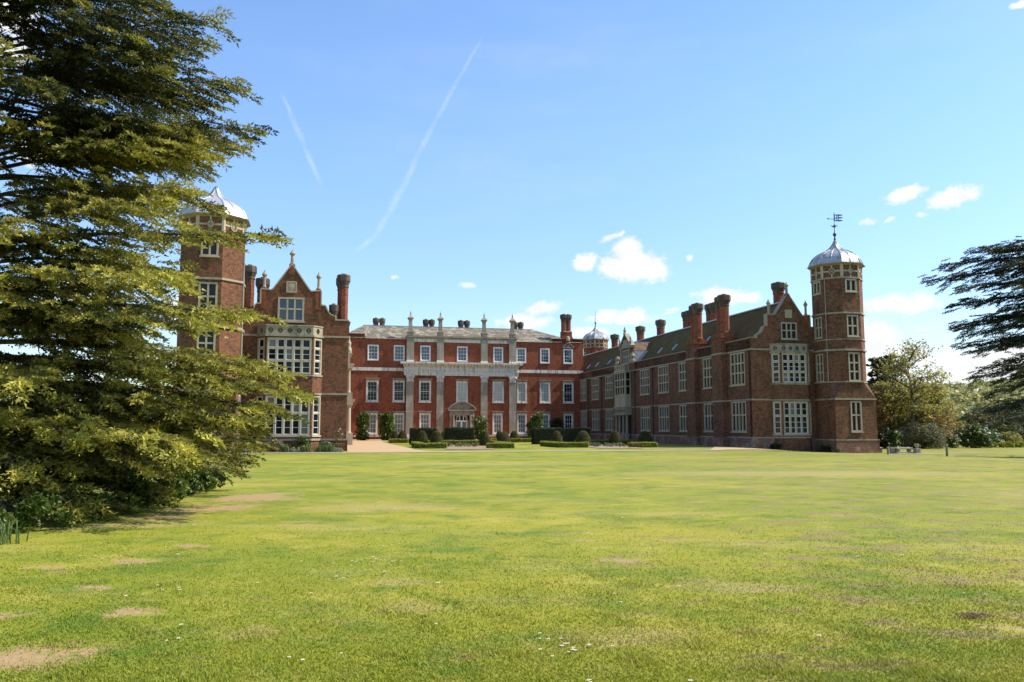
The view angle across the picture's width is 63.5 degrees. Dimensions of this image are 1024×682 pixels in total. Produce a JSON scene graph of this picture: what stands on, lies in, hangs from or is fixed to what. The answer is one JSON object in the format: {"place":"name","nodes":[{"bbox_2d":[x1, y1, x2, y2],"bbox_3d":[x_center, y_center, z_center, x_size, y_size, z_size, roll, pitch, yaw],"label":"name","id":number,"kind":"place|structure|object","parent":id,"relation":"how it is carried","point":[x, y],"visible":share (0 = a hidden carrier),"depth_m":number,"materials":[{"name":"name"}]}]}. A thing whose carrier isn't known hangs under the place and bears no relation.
{"place":"outdoors","nodes":[
{"label":"outdoors","id":0,"kind":"place"},
{"bbox_2d":[347,439,434,451],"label":"gravel forecourt","id":1,"kind":"structure","parent":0,"point":[374,445],"depth_m":84.53,"materials":[{"name":"beige gravel"}]},
{"bbox_2d":[354,412,370,439],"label":"evergreen shrub","id":2,"kind":"object","parent":1,"relation":"on","point":[363,419],"visible":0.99,"depth_m":129.92,"materials":[{"name":"green plant"}]},
{"bbox_2d":[378,411,395,439],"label":"evergreen shrub","id":3,"kind":"object","parent":1,"relation":"on","point":[386,428],"visible":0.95,"depth_m":129.78,"materials":[{"name":"green plant"}]},
{"bbox_2d":[471,415,487,439],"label":"camellia","id":4,"kind":"object","parent":1,"relation":"on","point":[480,424],"visible":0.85,"depth_m":133.14,"materials":[{"name":"green plant"}]},
{"bbox_2d":[525,411,544,438],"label":"camellia","id":5,"kind":"object","parent":1,"relation":"on","point":[534,421],"visible":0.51,"depth_m":135.23,"materials":[{"name":"green plant"}]},
{"bbox_2d":[291,450,673,452],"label":"gravel path","id":6,"kind":"structure","parent":0,"point":[480,451],"depth_m":72.79,"materials":[{"name":"beige gravel"}]},
{"bbox_2d":[0,441,1023,681],"bbox_3d":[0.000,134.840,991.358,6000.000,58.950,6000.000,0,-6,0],"label":"lawn","id":7,"kind":"structure","parent":0,"point":[310,483],"depth_m":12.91,"materials":[{"name":"green plant"}]},
{"bbox_2d":[0,506,15,531],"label":"shade plant","id":8,"kind":"object","parent":7,"relation":"on","point":[3,513],"visible":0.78,"depth_m":13.40,"materials":[{"name":"green plant"}]},
{"bbox_2d":[0,508,59,544],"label":"narcissus clump","id":9,"kind":"object","parent":7,"relation":"on","point":[3,538],"visible":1,"depth_m":12.66,"materials":[{"name":"green plant"}]},
{"bbox_2d":[5,491,75,531],"bbox_3d":[-8.172,2.942,14.304,0.982,0.704,0.917,0,-6,0],"label":"shade plant","id":10,"kind":"object","parent":7,"relation":"on","point":[31,507],"visible":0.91,"depth_m":14.24,"materials":[{"name":"green plant"}]},
{"bbox_2d":[45,499,100,526],"bbox_3d":[-8.166,3.118,15.180,0.934,0.529,0.886,0,-6,0],"label":"shade plant","id":11,"kind":"object","parent":7,"relation":"on","point":[95,517],"visible":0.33,"depth_m":15.13,"materials":[{"name":"green plant"}]},
{"bbox_2d":[73,493,112,519],"bbox_3d":[-8.186,3.231,16.145,0.900,0.529,0.852,0,-6,0],"label":"shade plant","id":12,"kind":"object","parent":7,"relation":"on","point":[98,496],"visible":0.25,"depth_m":15.98,"materials":[{"name":"green plant"}]},
{"bbox_2d":[99,491,142,513],"bbox_3d":[-8.179,3.323,16.998,1.018,0.503,0.878,0,-6,0],"label":"shade plant","id":13,"kind":"object","parent":7,"relation":"on","point":[120,498],"visible":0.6,"depth_m":16.93,"materials":[{"name":"green plant"}]},
{"bbox_2d":[121,475,155,510],"bbox_3d":[-8.117,3.285,17.935,0.791,0.754,0.890,0,-6,0],"label":"shade plant","id":14,"kind":"object","parent":7,"relation":"on","point":[136,482],"visible":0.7,"depth_m":17.81,"materials":[{"name":"green plant"}]},
{"bbox_2d":[0,0,319,523],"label":"cedar tree","id":15,"kind":"object","parent":7,"relation":"on","point":[54,440],"visible":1,"depth_m":18.68,"materials":[{"name":"green plant"}]},
{"bbox_2d":[161,477,188,499],"bbox_3d":[-8.489,3.689,20.685,0.875,0.591,0.701,-4,-7,33],"label":"shade plant","id":16,"kind":"object","parent":7,"relation":"on","point":[179,486],"visible":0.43,"depth_m":20.62,"materials":[{"name":"green plant"}]},
{"bbox_2d":[178,471,203,494],"bbox_3d":[-8.815,3.874,22.505,0.842,0.647,0.951,0,-6,0],"label":"shade plant","id":17,"kind":"object","parent":7,"relation":"on","point":[195,482],"visible":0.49,"depth_m":22.56,"materials":[{"name":"green plant"}]},
{"bbox_2d":[191,469,216,492],"bbox_3d":[-8.788,3.938,23.374,0.621,0.674,1.080,6,-8,-43],"label":"shade plant","id":18,"kind":"object","parent":7,"relation":"on","point":[205,479],"visible":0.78,"depth_m":23.19,"materials":[{"name":"green plant"}]},
{"bbox_2d":[174,186,250,453],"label":"octagonal tower","id":19,"kind":"structure","parent":7,"relation":"on","point":[221,275],"depth_m":69.29,"materials":[{"name":"brown brick"}]},
{"bbox_2d":[195,330,215,367],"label":"window","id":20,"kind":"structure","parent":19,"relation":"in","point":[204,341],"depth_m":68.38,"materials":[{"name":"beige stone"}]},
{"bbox_2d":[198,282,217,309],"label":"window","id":21,"kind":"structure","parent":19,"relation":"in","point":[211,288],"depth_m":68.80,"materials":[{"name":"beige stone"}]},
{"bbox_2d":[199,240,218,257],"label":"window","id":22,"kind":"structure","parent":19,"relation":"in","point":[212,251],"depth_m":69.17,"materials":[{"name":"beige stone"}]},
{"bbox_2d":[240,249,354,450],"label":"mansion wing","id":23,"kind":"structure","parent":7,"relation":"on","point":[312,342],"depth_m":74.87,"materials":[{"name":"brown brick"}]},
{"bbox_2d":[257,337,264,371],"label":"window","id":24,"kind":"structure","parent":23,"relation":"in","point":[261,341],"depth_m":73.86,"materials":[{"name":"beige stone"}]},
{"bbox_2d":[263,395,309,436],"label":"window","id":25,"kind":"structure","parent":23,"relation":"in","point":[282,428],"depth_m":73.29,"materials":[{"name":"beige stone"}]},
{"bbox_2d":[267,337,311,373],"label":"window","id":26,"kind":"structure","parent":23,"relation":"in","point":[293,353],"depth_m":73.86,"materials":[{"name":"beige stone"}]},
{"bbox_2d":[277,297,304,322],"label":"window","id":27,"kind":"structure","parent":23,"relation":"in","point":[291,309],"depth_m":75.14,"materials":[{"name":"beige stone"}]},
{"bbox_2d":[311,396,320,436],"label":"window","id":28,"kind":"structure","parent":23,"relation":"in","point":[316,409],"depth_m":74.31,"materials":[{"name":"beige stone"}]},
{"bbox_2d":[313,338,321,374],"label":"window","id":29,"kind":"structure","parent":23,"relation":"in","point":[317,342],"depth_m":74.91,"materials":[{"name":"beige stone"}]},
{"bbox_2d":[409,427,437,444],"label":"yew hedge","id":30,"kind":"object","parent":7,"relation":"on","point":[413,433],"visible":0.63,"depth_m":100.50,"materials":[{"name":"green plant"}]},
{"bbox_2d":[418,442,447,448],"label":"box hedge","id":31,"kind":"object","parent":7,"relation":"on","point":[435,445],"visible":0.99,"depth_m":82.39,"materials":[{"name":"green plant"}]},
{"bbox_2d":[444,427,474,440],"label":"yew hedge","id":32,"kind":"object","parent":7,"relation":"on","point":[459,433],"visible":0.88,"depth_m":113.17,"materials":[{"name":"green plant"}]},
{"bbox_2d":[428,439,495,444],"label":"box hedge","id":33,"kind":"object","parent":7,"relation":"on","point":[453,442],"visible":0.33,"depth_m":99.07,"materials":[{"name":"green plant"}]},
{"bbox_2d":[348,311,583,439],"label":"mansion range","id":34,"kind":"structure","parent":7,"relation":"on","point":[508,381],"depth_m":145.26,"materials":[{"name":"red brick"}]},
{"bbox_2d":[365,378,379,401],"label":"window","id":35,"kind":"structure","parent":34,"relation":"in","point":[371,383],"depth_m":141.68,"materials":[{"name":"wood"}]},
{"bbox_2d":[366,411,378,434],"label":"window","id":36,"kind":"structure","parent":34,"relation":"in","point":[372,429],"depth_m":141.16,"materials":[{"name":"wood"}]},
{"bbox_2d":[367,345,378,360],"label":"window","id":37,"kind":"structure","parent":34,"relation":"in","point":[373,350],"depth_m":142.37,"materials":[{"name":"white paint"}]},
{"bbox_2d":[392,411,404,433],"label":"window","id":38,"kind":"structure","parent":34,"relation":"in","point":[399,415],"depth_m":142.17,"materials":[{"name":"stone"}]},
{"bbox_2d":[393,345,404,360],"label":"window","id":39,"kind":"structure","parent":34,"relation":"in","point":[399,350],"depth_m":143.39,"materials":[{"name":"white paint"}]},
{"bbox_2d":[392,378,405,402],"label":"window","id":40,"kind":"structure","parent":34,"relation":"in","point":[398,383],"depth_m":142.69,"materials":[{"name":"wood"}]},
{"bbox_2d":[418,378,431,402],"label":"window","id":41,"kind":"structure","parent":34,"relation":"in","point":[424,383],"depth_m":143.28,"materials":[{"name":"wood"}]},
{"bbox_2d":[418,411,431,427],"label":"window","id":42,"kind":"structure","parent":34,"relation":"in","point":[424,416],"depth_m":142.76,"materials":[{"name":"wood"}]},
{"bbox_2d":[420,346,430,361],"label":"window","id":43,"kind":"structure","parent":34,"relation":"in","point":[425,351],"depth_m":143.98,"materials":[{"name":"white paint"}]},
{"bbox_2d":[455,379,468,401],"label":"window","id":44,"kind":"structure","parent":34,"relation":"in","point":[461,384],"depth_m":144.72,"materials":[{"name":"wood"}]},
{"bbox_2d":[457,346,467,361],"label":"window","id":45,"kind":"structure","parent":34,"relation":"in","point":[461,350],"depth_m":145.43,"materials":[{"name":"white paint"}]},
{"bbox_2d":[491,411,503,434],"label":"window","id":46,"kind":"structure","parent":34,"relation":"in","point":[497,415],"depth_m":145.57,"materials":[{"name":"wood"}]},
{"bbox_2d":[491,379,504,402],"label":"window","id":47,"kind":"structure","parent":34,"relation":"in","point":[498,384],"depth_m":146.18,"materials":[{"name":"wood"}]},
{"bbox_2d":[493,347,503,362],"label":"window","id":48,"kind":"structure","parent":34,"relation":"in","point":[497,351],"depth_m":146.86,"materials":[{"name":"white paint"}]},
{"bbox_2d":[516,348,526,363],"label":"window","id":49,"kind":"structure","parent":34,"relation":"in","point":[520,352],"depth_m":148.19,"materials":[{"name":"white paint"}]},
{"bbox_2d":[516,411,527,434],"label":"window","id":50,"kind":"structure","parent":34,"relation":"in","point":[521,415],"depth_m":146.93,"materials":[{"name":"wood"}]},
{"bbox_2d":[517,380,527,402],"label":"window","id":51,"kind":"structure","parent":34,"relation":"in","point":[521,384],"depth_m":147.54,"materials":[{"name":"wood"}]},
{"bbox_2d":[540,348,549,363],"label":"window","id":52,"kind":"structure","parent":34,"relation":"in","point":[544,353],"depth_m":149.17,"materials":[{"name":"white paint"}]},
{"bbox_2d":[539,380,551,403],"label":"window","id":53,"kind":"structure","parent":34,"relation":"in","point":[544,384],"depth_m":148.48,"materials":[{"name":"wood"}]},
{"bbox_2d":[563,349,572,363],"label":"window","id":54,"kind":"structure","parent":34,"relation":"in","point":[567,353],"depth_m":150.16,"materials":[{"name":"white paint"}]},
{"bbox_2d":[562,380,573,403],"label":"window","id":55,"kind":"structure","parent":34,"relation":"in","point":[568,385],"depth_m":149.43,"materials":[{"name":"wood"}]},
{"bbox_2d":[563,412,573,427],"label":"window","id":56,"kind":"structure","parent":34,"relation":"in","point":[568,416],"depth_m":148.92,"materials":[{"name":"wood"}]},
{"bbox_2d":[486,442,514,447],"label":"box hedge","id":57,"kind":"object","parent":7,"relation":"on","point":[499,445],"visible":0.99,"depth_m":82.56,"materials":[{"name":"green plant"}]},
{"bbox_2d":[530,427,590,443],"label":"yew hedge","id":58,"kind":"object","parent":7,"relation":"on","point":[539,434],"visible":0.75,"depth_m":102.27,"materials":[{"name":"green plant"}]},
{"bbox_2d":[559,441,588,447],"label":"box hedge","id":59,"kind":"object","parent":7,"relation":"on","point":[564,444],"visible":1,"depth_m":85.69,"materials":[{"name":"green plant"}]},
{"bbox_2d":[583,318,608,354],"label":"octagonal tower","id":60,"kind":"structure","parent":7,"relation":"on","point":[595,339],"depth_m":168.09,"materials":[{"name":"metal"}]},
{"bbox_2d":[628,441,658,447],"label":"box hedge","id":61,"kind":"object","parent":7,"relation":"on","point":[640,444],"visible":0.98,"depth_m":86.36,"materials":[{"name":"green plant"}]},
{"bbox_2d":[579,282,817,451],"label":"mansion wing","id":62,"kind":"structure","parent":7,"relation":"on","point":[721,377],"depth_m":99.14,"materials":[{"name":"brown brick"}]},
{"bbox_2d":[591,378,598,400],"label":"window","id":63,"kind":"structure","parent":62,"relation":"in","point":[595,381],"depth_m":141.33,"materials":[{"name":"grey glass"}]},
{"bbox_2d":[591,410,599,430],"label":"window","id":64,"kind":"structure","parent":62,"relation":"in","point":[595,413],"depth_m":140.89,"materials":[{"name":"beige stone"}]},
{"bbox_2d":[605,375,612,398],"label":"window","id":65,"kind":"structure","parent":62,"relation":"in","point":[608,379],"depth_m":134.70,"materials":[{"name":"grey glass"}]},
{"bbox_2d":[605,409,613,430],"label":"window","id":66,"kind":"structure","parent":62,"relation":"in","point":[609,413],"depth_m":134.07,"materials":[{"name":"grey glass"}]},
{"bbox_2d":[614,372,624,395],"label":"window","id":67,"kind":"structure","parent":62,"relation":"in","point":[619,378],"depth_m":127.25,"materials":[{"name":"grey glass"}]},
{"bbox_2d":[639,369,649,395],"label":"window","id":68,"kind":"structure","parent":62,"relation":"in","point":[644,374],"depth_m":119.83,"materials":[{"name":"grey glass"}]},
{"bbox_2d":[640,407,650,431],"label":"window","id":69,"kind":"structure","parent":62,"relation":"in","point":[645,411],"depth_m":119.19,"materials":[{"name":"grey glass"}]},
{"bbox_2d":[657,365,668,393],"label":"window","id":70,"kind":"structure","parent":62,"relation":"in","point":[663,380],"depth_m":113.27,"materials":[{"name":"grey glass"}]},
{"bbox_2d":[658,406,669,431],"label":"window","id":71,"kind":"structure","parent":62,"relation":"in","point":[663,410],"depth_m":112.76,"materials":[{"name":"beige stone"}]},
{"bbox_2d":[678,362,685,391],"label":"window","id":72,"kind":"structure","parent":62,"relation":"in","point":[682,366],"depth_m":107.34,"materials":[{"name":"grey glass"}]},
{"bbox_2d":[679,405,686,431],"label":"window","id":73,"kind":"structure","parent":62,"relation":"in","point":[682,408],"depth_m":106.79,"materials":[{"name":"beige stone"}]},
{"bbox_2d":[702,357,711,389],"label":"window","id":74,"kind":"structure","parent":62,"relation":"in","point":[707,365],"depth_m":100.42,"materials":[{"name":"beige stone"}]},
{"bbox_2d":[703,403,712,431],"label":"window","id":75,"kind":"structure","parent":62,"relation":"in","point":[708,407],"depth_m":99.86,"materials":[{"name":"beige stone"}]},
{"bbox_2d":[730,351,745,386],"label":"window","id":76,"kind":"structure","parent":62,"relation":"in","point":[737,360],"depth_m":93.03,"materials":[{"name":"beige stone"}]},
{"bbox_2d":[731,401,746,432],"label":"window","id":77,"kind":"structure","parent":62,"relation":"in","point":[738,409],"depth_m":92.49,"materials":[{"name":"beige stone"}]},
{"bbox_2d":[771,353,779,382],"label":"window","id":78,"kind":"structure","parent":62,"relation":"in","point":[775,360],"depth_m":90.45,"materials":[{"name":"beige stone"}]},
{"bbox_2d":[773,401,782,434],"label":"window","id":79,"kind":"structure","parent":62,"relation":"in","point":[777,419],"depth_m":89.88,"materials":[{"name":"beige stone"}]},
{"bbox_2d":[780,322,798,339],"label":"window","id":80,"kind":"structure","parent":62,"relation":"in","point":[788,329],"depth_m":91.70,"materials":[{"name":"beige stone"}]},
{"bbox_2d":[782,353,806,382],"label":"window","id":81,"kind":"structure","parent":62,"relation":"in","point":[794,365],"depth_m":90.48,"materials":[{"name":"beige stone"}]},
{"bbox_2d":[783,401,809,434],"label":"window","id":82,"kind":"structure","parent":62,"relation":"in","point":[796,415],"depth_m":89.90,"materials":[{"name":"beige stone"}]},
{"bbox_2d":[807,241,879,452],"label":"octagonal tower","id":83,"kind":"structure","parent":7,"relation":"on","point":[846,414],"depth_m":89.55,"materials":[{"name":"brick"}]},
{"bbox_2d":[814,316,822,339],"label":"window","id":84,"kind":"structure","parent":83,"relation":"in","point":[817,321],"depth_m":91.30,"materials":[{"name":"white wood"}]},
{"bbox_2d":[815,354,824,382],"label":"window","id":85,"kind":"structure","parent":83,"relation":"in","point":[819,357],"depth_m":90.85,"materials":[{"name":"beige stone"}]},
{"bbox_2d":[845,279,857,292],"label":"window","id":86,"kind":"structure","parent":83,"relation":"in","point":[850,284],"depth_m":89.93,"materials":[{"name":"white wood"}]},
{"bbox_2d":[846,315,859,337],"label":"window","id":87,"kind":"structure","parent":83,"relation":"in","point":[852,320],"depth_m":89.47,"materials":[{"name":"white wood"}]},
{"bbox_2d":[848,352,861,381],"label":"window","id":88,"kind":"structure","parent":83,"relation":"in","point":[853,357],"depth_m":89.00,"materials":[{"name":"beige stone"}]},
{"bbox_2d":[850,401,863,432],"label":"window","id":89,"kind":"structure","parent":83,"relation":"in","point":[855,406],"depth_m":88.47,"materials":[{"name":"beige stone"}]},
{"bbox_2d":[868,384,897,446],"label":"tree","id":90,"kind":"object","parent":7,"relation":"on","point":[882,421],"visible":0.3,"depth_m":108.00,"materials":[{"name":"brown plant"}]},
{"bbox_2d":[877,431,891,447],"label":"shrub","id":91,"kind":"object","parent":7,"relation":"on","point":[884,440],"visible":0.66,"depth_m":103.00,"materials":[{"name":"green plant"}]},
{"bbox_2d":[866,355,908,421],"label":"tree","id":92,"kind":"object","parent":7,"relation":"on","point":[873,365],"visible":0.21,"depth_m":137.02,"materials":[{"name":"green plant"}]},
{"bbox_2d":[880,427,903,446],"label":"rhododendron","id":93,"kind":"object","parent":7,"relation":"on","point":[894,435],"visible":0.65,"depth_m":103.82,"materials":[{"name":"green plant"}]},
{"bbox_2d":[873,380,916,443],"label":"tree","id":94,"kind":"object","parent":7,"relation":"on","point":[899,424],"visible":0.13,"depth_m":110.97,"materials":[{"name":"green plant"}]},
{"bbox_2d":[873,338,951,447],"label":"spring tree","id":95,"kind":"object","parent":7,"relation":"on","point":[903,364],"visible":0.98,"depth_m":107.29,"materials":[{"name":"green plant"}]},
{"bbox_2d":[899,422,947,448],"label":"shrub","id":96,"kind":"object","parent":7,"relation":"on","point":[931,437],"visible":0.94,"depth_m":103.98,"materials":[{"name":"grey plant"}]},
{"bbox_2d":[893,388,966,447],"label":"spring tree","id":97,"kind":"object","parent":7,"relation":"on","point":[938,401],"visible":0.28,"depth_m":110.02,"materials":[{"name":"green plant"}]},
{"bbox_2d":[920,402,967,443],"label":"tree","id":98,"kind":"object","parent":7,"relation":"on","point":[938,417],"visible":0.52,"depth_m":107.50,"materials":[{"name":"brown plant"}]},
{"bbox_2d":[944,434,959,447],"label":"rhododendron","id":99,"kind":"object","parent":7,"relation":"on","point":[954,443],"visible":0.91,"depth_m":107.07,"materials":[{"name":"green plant"}]},
{"bbox_2d":[917,235,1023,435],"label":"cedar tree","id":100,"kind":"object","parent":7,"relation":"on","point":[1000,326],"visible":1,"depth_m":74.16,"materials":[{"name":"green plant"}]},
{"bbox_2d":[954,423,993,447],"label":"rhododendron","id":101,"kind":"object","parent":7,"relation":"on","point":[977,436],"visible":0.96,"depth_m":107.81,"materials":[{"name":"green plant"}]},
{"bbox_2d":[938,611,1020,623],"bbox_3d":[4.207,2.503,7.539,0.686,0.054,0.480,0,-6,0],"label":"molehill","id":102,"kind":"object","parent":7,"relation":"on","point":[970,614],"visible":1,"depth_m":7.51,"materials":[{"name":"soil"}]},
{"bbox_2d":[967,406,1019,439],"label":"olive tree","id":103,"kind":"object","parent":7,"relation":"on","point":[983,417],"visible":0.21,"depth_m":126.30,"materials":[{"name":"green plant"}]},
{"bbox_2d":[997,431,1023,446],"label":"shrub","id":104,"kind":"object","parent":7,"relation":"on","point":[1005,438],"visible":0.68,"depth_m":113.09,"materials":[{"name":"green plant"}]},
{"bbox_2d":[0,0,1023,421],"label":"sky","id":105,"kind":"structure","parent":0,"point":[629,164],"materials":[{"name":"blue"}]},
{"bbox_2d":[589,445,638,447],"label":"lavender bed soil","id":106,"kind":"structure","parent":0,"point":[600,446],"depth_m":84.98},
{"bbox_2d":[575,431,590,442],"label":"topiary cone","id":107,"kind":"object","parent":106,"relation":"on","point":[582,436],"visible":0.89,"depth_m":93.05,"materials":[{"name":"green plant"}]},
{"bbox_2d":[672,444,772,449],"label":"side drive","id":108,"kind":"structure","parent":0,"point":[725,448],"depth_m":83.22,"materials":[{"name":"beige gravel"}]},
{"bbox_2d":[940,387,1023,413],"bbox_3d":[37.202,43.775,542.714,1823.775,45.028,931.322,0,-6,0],"label":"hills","id":109,"kind":"structure","parent":0,"point":[969,405],"depth_m":503.34,"materials":[{"name":"plant"}]},
{"bbox_2d":[143,377,1023,440],"bbox_3d":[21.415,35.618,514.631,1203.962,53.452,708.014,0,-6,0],"label":"wood","id":110,"kind":"object","parent":109,"relation":"on","point":[961,395],"visible":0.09,"depth_m":460.54,"materials":[{"name":"plant"}]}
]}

